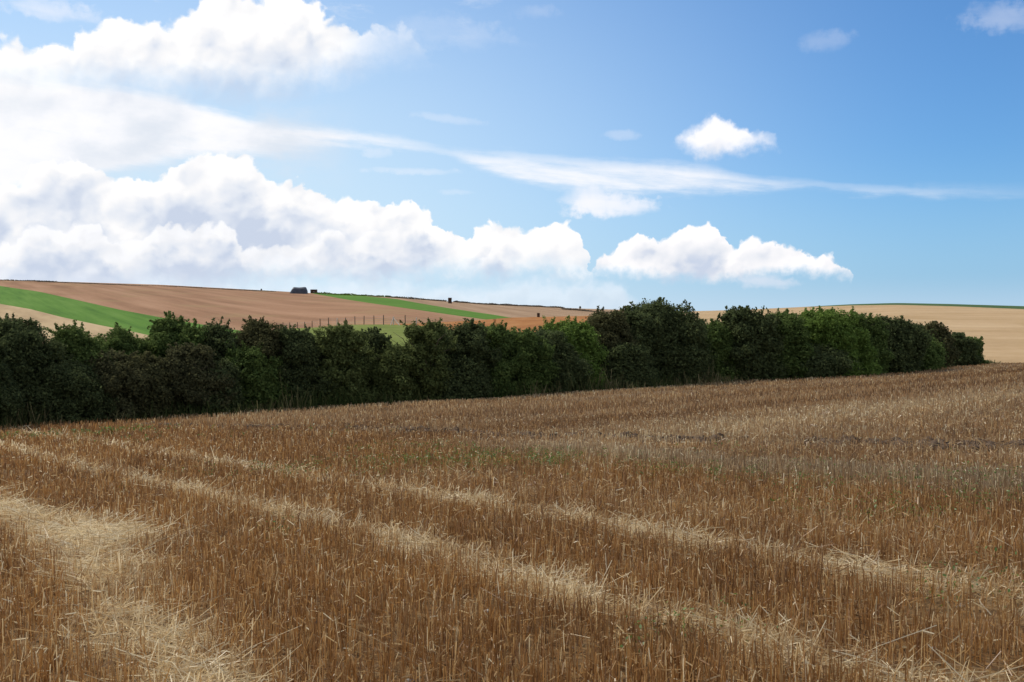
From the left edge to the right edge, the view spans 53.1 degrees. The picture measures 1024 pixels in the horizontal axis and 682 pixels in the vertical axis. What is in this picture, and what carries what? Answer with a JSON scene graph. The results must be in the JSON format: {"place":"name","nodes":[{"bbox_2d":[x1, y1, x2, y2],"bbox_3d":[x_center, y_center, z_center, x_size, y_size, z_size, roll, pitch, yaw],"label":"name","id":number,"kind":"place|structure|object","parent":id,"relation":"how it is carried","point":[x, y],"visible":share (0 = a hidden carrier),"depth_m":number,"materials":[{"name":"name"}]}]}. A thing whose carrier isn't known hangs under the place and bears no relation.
{"place":"outdoors","nodes":[
{"label":"outdoors","id":0,"kind":"place"},
{"bbox_2d":[0,304,152,349],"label":"pale field","id":1,"kind":"structure","parent":0,"point":[46,320],"depth_m":216.38,"materials":[{"name":"beige plant"}]},
{"bbox_2d":[0,286,238,342],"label":"green crop field","id":2,"kind":"structure","parent":0,"point":[69,308],"depth_m":265.91,"materials":[{"name":"green plant"}]},
{"bbox_2d":[0,280,309,330],"bbox_3d":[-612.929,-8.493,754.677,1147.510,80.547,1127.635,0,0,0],"label":"brown hill field","id":3,"kind":"structure","parent":0,"point":[202,305],"depth_m":361.65,"materials":[{"name":"brown soil"}]},
{"bbox_2d":[1,279,57,281],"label":"hedgerow","id":4,"kind":"object","parent":3,"relation":"on","point":[25,280],"visible":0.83,"depth_m":647.74,"materials":[{"name":"green plant"}]},
{"bbox_2d":[37,281,275,291],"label":"hedgerow","id":5,"kind":"object","parent":3,"relation":"on","point":[155,285],"visible":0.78,"depth_m":584.51,"materials":[{"name":"green plant"}]},
{"bbox_2d":[290,287,307,293],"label":"sheeted stack","id":6,"kind":"object","parent":3,"relation":"on","point":[299,290],"visible":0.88,"depth_m":542.65,"materials":[{"name":"grey plastic"}]},
{"bbox_2d":[288,324,449,376],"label":"meadow","id":7,"kind":"structure","parent":0,"point":[391,330],"depth_m":166.49,"materials":[{"name":"green plant"}]},
{"bbox_2d":[276,315,433,327],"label":"wire fence","id":8,"kind":"object","parent":7,"relation":"on","point":[393,317],"visible":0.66,"depth_m":184.01,"materials":[{"name":"grey"}]},
{"bbox_2d":[310,293,499,327],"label":"brown slope field","id":9,"kind":"structure","parent":0,"point":[322,307],"depth_m":254.97,"materials":[{"name":"brown soil"}]},
{"bbox_2d":[313,293,509,318],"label":"green strip field","id":10,"kind":"structure","parent":0,"point":[405,304],"depth_m":340.18,"materials":[{"name":"green plant"}]},
{"bbox_2d":[315,292,391,297],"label":"hedgerow","id":11,"kind":"object","parent":10,"relation":"on","point":[352,294],"visible":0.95,"depth_m":516.10,"materials":[{"name":"green plant"}]},
{"bbox_2d":[389,319,495,329],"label":"rust field","id":12,"kind":"structure","parent":0,"point":[488,322],"depth_m":215.35,"materials":[{"name":"orange soil"}]},
{"bbox_2d":[369,296,619,317],"bbox_3d":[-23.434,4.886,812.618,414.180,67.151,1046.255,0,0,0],"label":"tan hill field","id":13,"kind":"structure","parent":0,"point":[512,311],"depth_m":424.49,"materials":[{"name":"beige soil"}]},
{"bbox_2d":[387,296,447,301],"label":"hedgerow","id":14,"kind":"object","parent":13,"relation":"on","point":[417,298],"visible":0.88,"depth_m":485.44,"materials":[{"name":"green plant"}]},
{"bbox_2d":[453,300,564,307],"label":"hedgerow","id":15,"kind":"object","parent":13,"relation":"on","point":[508,304],"visible":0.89,"depth_m":556.34,"materials":[{"name":"green plant"}]},
{"bbox_2d":[561,308,609,312],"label":"hedgerow","id":16,"kind":"object","parent":13,"relation":"on","point":[579,309],"visible":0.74,"depth_m":549.10,"materials":[{"name":"green plant"}]},
{"bbox_2d":[0,362,1023,681],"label":"stubble field","id":17,"kind":"structure","parent":0,"point":[976,668],"depth_m":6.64,"materials":[{"name":"brown plant"}]},
{"bbox_2d":[0,331,32,426],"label":"hedge bush","id":18,"kind":"object","parent":17,"relation":"on","point":[6,375],"visible":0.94,"depth_m":35.26,"materials":[{"name":"green plant"}]},
{"bbox_2d":[0,312,68,424],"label":"hedge bush","id":19,"kind":"object","parent":17,"relation":"on","point":[27,338],"visible":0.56,"depth_m":36.99,"materials":[{"name":"green plant"}]},
{"bbox_2d":[16,353,119,424],"bbox_3d":[-16.758,1.806,37.970,4.302,2.692,3.800,0,0,0],"label":"hedge bush","id":20,"kind":"object","parent":17,"relation":"on","point":[68,395],"visible":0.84,"depth_m":37.01,"materials":[{"name":"green plant"}]},
{"bbox_2d":[31,320,117,370],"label":"hedge bush","id":21,"kind":"object","parent":17,"relation":"on","point":[74,338],"visible":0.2,"depth_m":38.64,"materials":[{"name":"green plant"}]},
{"bbox_2d":[75,347,159,421],"bbox_3d":[-15.788,1.686,39.393,4.435,2.913,4.325,0,0,0],"label":"hedge bush","id":22,"kind":"object","parent":17,"relation":"on","point":[113,378],"visible":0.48,"depth_m":38.46,"materials":[{"name":"green plant"}]},
{"bbox_2d":[87,322,158,360],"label":"hedge bush","id":23,"kind":"object","parent":17,"relation":"on","point":[118,339],"visible":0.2,"depth_m":41.38,"materials":[{"name":"green plant"}]},
{"bbox_2d":[119,350,189,419],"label":"hedge bush","id":24,"kind":"object","parent":17,"relation":"on","point":[162,399],"visible":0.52,"depth_m":39.49,"materials":[{"name":"green plant"}]},
{"bbox_2d":[130,310,206,359],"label":"hedge bush","id":25,"kind":"object","parent":17,"relation":"on","point":[163,332],"visible":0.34,"depth_m":42.59,"materials":[{"name":"green plant"}]},
{"bbox_2d":[160,342,237,415],"bbox_3d":[-13.001,1.565,41.676,3.913,3.074,3.377,0,0,0],"label":"hedge bush","id":26,"kind":"object","parent":17,"relation":"on","point":[186,357],"visible":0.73,"depth_m":40.96,"materials":[{"name":"green plant"}]},
{"bbox_2d":[190,358,248,414],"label":"hedge bush","id":27,"kind":"object","parent":17,"relation":"on","point":[227,365],"visible":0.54,"depth_m":41.55,"materials":[{"name":"green plant"}]},
{"bbox_2d":[195,316,252,398],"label":"hedge bush","id":28,"kind":"object","parent":17,"relation":"on","point":[218,337],"visible":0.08,"depth_m":43.52,"materials":[{"name":"green plant"}]},
{"bbox_2d":[218,340,293,410],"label":"hedge bush","id":29,"kind":"object","parent":17,"relation":"on","point":[262,384],"visible":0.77,"depth_m":42.93,"materials":[{"name":"green plant"}]},
{"bbox_2d":[222,315,290,380],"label":"hedge bush","id":30,"kind":"object","parent":17,"relation":"on","point":[255,332],"visible":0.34,"depth_m":44.19,"materials":[{"name":"green plant"}]},
{"bbox_2d":[273,324,338,408],"bbox_3d":[-9.757,1.154,45.415,4.031,3.845,3.818,0,1,-27],"label":"hedge bush","id":31,"kind":"object","parent":17,"relation":"on","point":[300,351],"visible":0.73,"depth_m":44.51,"materials":[{"name":"green plant"}]},
{"bbox_2d":[300,319,379,406],"bbox_3d":[-7.688,1.013,46.011,3.634,4.014,4.107,0,0,0],"label":"hedge bush","id":32,"kind":"object","parent":17,"relation":"on","point":[343,346],"visible":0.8,"depth_m":45.09,"materials":[{"name":"green plant"}]},
{"bbox_2d":[361,326,392,390],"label":"hedge bush","id":33,"kind":"object","parent":17,"relation":"on","point":[377,339],"visible":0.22,"depth_m":47.19,"materials":[{"name":"green plant"}]},
{"bbox_2d":[366,341,425,403],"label":"hedge bush","id":34,"kind":"object","parent":17,"relation":"on","point":[393,367],"visible":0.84,"depth_m":46.00,"materials":[{"name":"green plant"}]},
{"bbox_2d":[391,318,460,400],"bbox_3d":[-4.053,0.928,47.485,3.360,4.066,3.495,0,0,0],"label":"hedge bush","id":35,"kind":"object","parent":17,"relation":"on","point":[429,347],"visible":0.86,"depth_m":46.67,"materials":[{"name":"green plant"}]},
{"bbox_2d":[421,354,493,401],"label":"hedge bush","id":36,"kind":"object","parent":17,"relation":"on","point":[459,391],"visible":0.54,"depth_m":47.57,"materials":[{"name":"green plant"}]},
{"bbox_2d":[444,318,502,398],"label":"hedge bush","id":37,"kind":"object","parent":17,"relation":"on","point":[469,335],"visible":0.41,"depth_m":48.81,"materials":[{"name":"green plant"}]},
{"bbox_2d":[0,360,1000,428],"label":"verge grass","id":38,"kind":"structure","parent":17,"relation":"on","point":[296,404],"depth_m":44.09,"materials":[{"name":"plant"}]},
{"bbox_2d":[475,320,531,397],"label":"hedge bush","id":39,"kind":"object","parent":17,"relation":"on","point":[498,335],"visible":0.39,"depth_m":50.21,"materials":[{"name":"green plant"}]},
{"bbox_2d":[0,373,1023,681],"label":"loose straw","id":40,"kind":"object","parent":17,"relation":"on","point":[102,535],"visible":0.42,"depth_m":7.51,"materials":[{"name":"beige plant"}]},
{"bbox_2d":[1,422,1023,659],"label":"weeds","id":41,"kind":"object","parent":17,"relation":"on","point":[559,454],"visible":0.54,"depth_m":14.17,"materials":[{"name":"plant"}]},
{"bbox_2d":[6,441,1019,681],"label":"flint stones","id":42,"kind":"object","parent":17,"relation":"on","point":[488,609],"visible":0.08,"depth_m":6.11,"materials":[{"name":"grey stone"}]},
{"bbox_2d":[502,326,561,395],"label":"hedge bush","id":43,"kind":"object","parent":17,"relation":"on","point":[535,366],"visible":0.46,"depth_m":51.51,"materials":[{"name":"green plant"}]},
{"bbox_2d":[514,326,592,394],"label":"hedge bush","id":44,"kind":"object","parent":17,"relation":"on","point":[564,357],"visible":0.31,"depth_m":53.19,"materials":[{"name":"green plant"}]},
{"bbox_2d":[536,315,610,389],"bbox_3d":[2.974,0.732,56.947,5.021,4.399,4.669,0,0,0],"label":"hedge bush","id":45,"kind":"object","parent":17,"relation":"on","point":[583,336],"visible":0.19,"depth_m":56.06,"materials":[{"name":"green plant"}]},
{"bbox_2d":[557,352,594,391],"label":"hedge bush","id":46,"kind":"object","parent":17,"relation":"on","point":[586,376],"visible":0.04,"depth_m":54.05,"materials":[{"name":"green plant"}]},
{"bbox_2d":[134,421,1023,452],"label":"earth clods","id":47,"kind":"object","parent":17,"relation":"on","point":[935,441],"visible":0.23,"depth_m":19.30,"materials":[{"name":"brown soil"}]},
{"bbox_2d":[576,305,640,375],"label":"hedge bush","id":48,"kind":"object","parent":17,"relation":"on","point":[611,329],"visible":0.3,"depth_m":59.19,"materials":[{"name":"green plant"}]},
{"bbox_2d":[593,342,661,388],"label":"hedge bush","id":49,"kind":"object","parent":17,"relation":"on","point":[626,361],"visible":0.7,"depth_m":57.66,"materials":[{"name":"green plant"}]},
{"bbox_2d":[605,305,670,378],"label":"hedge bush","id":50,"kind":"object","parent":17,"relation":"on","point":[646,334],"visible":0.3,"depth_m":60.44,"materials":[{"name":"green plant"}]},
{"bbox_2d":[619,297,722,385],"bbox_3d":[9.338,0.067,63.234,7.503,5.622,6.908,0,0,0],"label":"hedge tree","id":51,"kind":"object","parent":17,"relation":"on","point":[683,348],"visible":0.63,"depth_m":61.58,"materials":[{"name":"green plant"}]},
{"bbox_2d":[702,318,746,381],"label":"hedge bush","id":52,"kind":"object","parent":17,"relation":"on","point":[719,335],"visible":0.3,"depth_m":63.97,"materials":[{"name":"green plant"}]},
{"bbox_2d":[714,305,789,380],"bbox_3d":[15.130,0.163,65.995,5.680,5.015,5.198,0,1,-33],"label":"hedge bush","id":53,"kind":"object","parent":17,"relation":"on","point":[754,335],"visible":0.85,"depth_m":64.60,"materials":[{"name":"green plant"}]},
{"bbox_2d":[760,308,817,379],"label":"hedge bush","id":54,"kind":"object","parent":17,"relation":"on","point":[793,330],"visible":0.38,"depth_m":65.52,"materials":[{"name":"green plant"}]},
{"bbox_2d":[775,343,863,378],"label":"hedge bush","id":55,"kind":"object","parent":17,"relation":"on","point":[825,358],"visible":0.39,"depth_m":65.37,"materials":[{"name":"green plant"}]},
{"bbox_2d":[797,305,882,377],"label":"hedge bush","id":56,"kind":"object","parent":17,"relation":"on","point":[832,328],"visible":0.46,"depth_m":67.87,"materials":[{"name":"green plant"}]},
{"bbox_2d":[840,311,901,374],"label":"hedge bush","id":57,"kind":"object","parent":17,"relation":"on","point":[873,326],"visible":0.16,"depth_m":71.58,"materials":[{"name":"green plant"}]},
{"bbox_2d":[872,315,933,372],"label":"hedge bush","id":58,"kind":"object","parent":17,"relation":"on","point":[909,339],"visible":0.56,"depth_m":74.33,"materials":[{"name":"green plant"}]},
{"bbox_2d":[913,331,955,370],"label":"hedge bush","id":59,"kind":"object","parent":17,"relation":"on","point":[936,352],"visible":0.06,"depth_m":77.44,"materials":[{"name":"green plant"}]},
{"bbox_2d":[919,320,961,367],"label":"hedge bush","id":60,"kind":"object","parent":17,"relation":"on","point":[944,334],"visible":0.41,"depth_m":84.63,"materials":[{"name":"green plant"}]},
{"bbox_2d":[951,332,982,366],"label":"hedge bush","id":61,"kind":"object","parent":17,"relation":"on","point":[966,346],"visible":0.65,"depth_m":92.40,"materials":[{"name":"green plant"}]},
{"bbox_2d":[968,336,989,364],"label":"hedge bush","id":62,"kind":"object","parent":17,"relation":"on","point":[980,351],"visible":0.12,"depth_m":98.83,"materials":[{"name":"green plant"}]},
{"bbox_2d":[0,0,1023,310],"label":"sky","id":63,"kind":"structure","parent":0,"point":[712,155],"materials":[{"name":"blue"}]},
{"bbox_2d":[494,316,587,331],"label":"field","id":64,"kind":"structure","parent":0,"point":[523,323],"depth_m":261.85,"materials":[{"name":"soil"}]},
{"bbox_2d":[683,305,1023,362],"bbox_3d":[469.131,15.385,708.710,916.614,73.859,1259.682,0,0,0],"label":"golden field","id":65,"kind":"structure","parent":0,"point":[1000,331],"depth_m":284.09,"materials":[{"name":"beige plant"}]},
{"bbox_2d":[810,303,1023,308],"bbox_3d":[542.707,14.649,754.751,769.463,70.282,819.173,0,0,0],"label":"hilltop crop field","id":66,"kind":"structure","parent":0,"point":[988,306],"depth_m":451.05,"materials":[{"name":"plant"}]}
]}

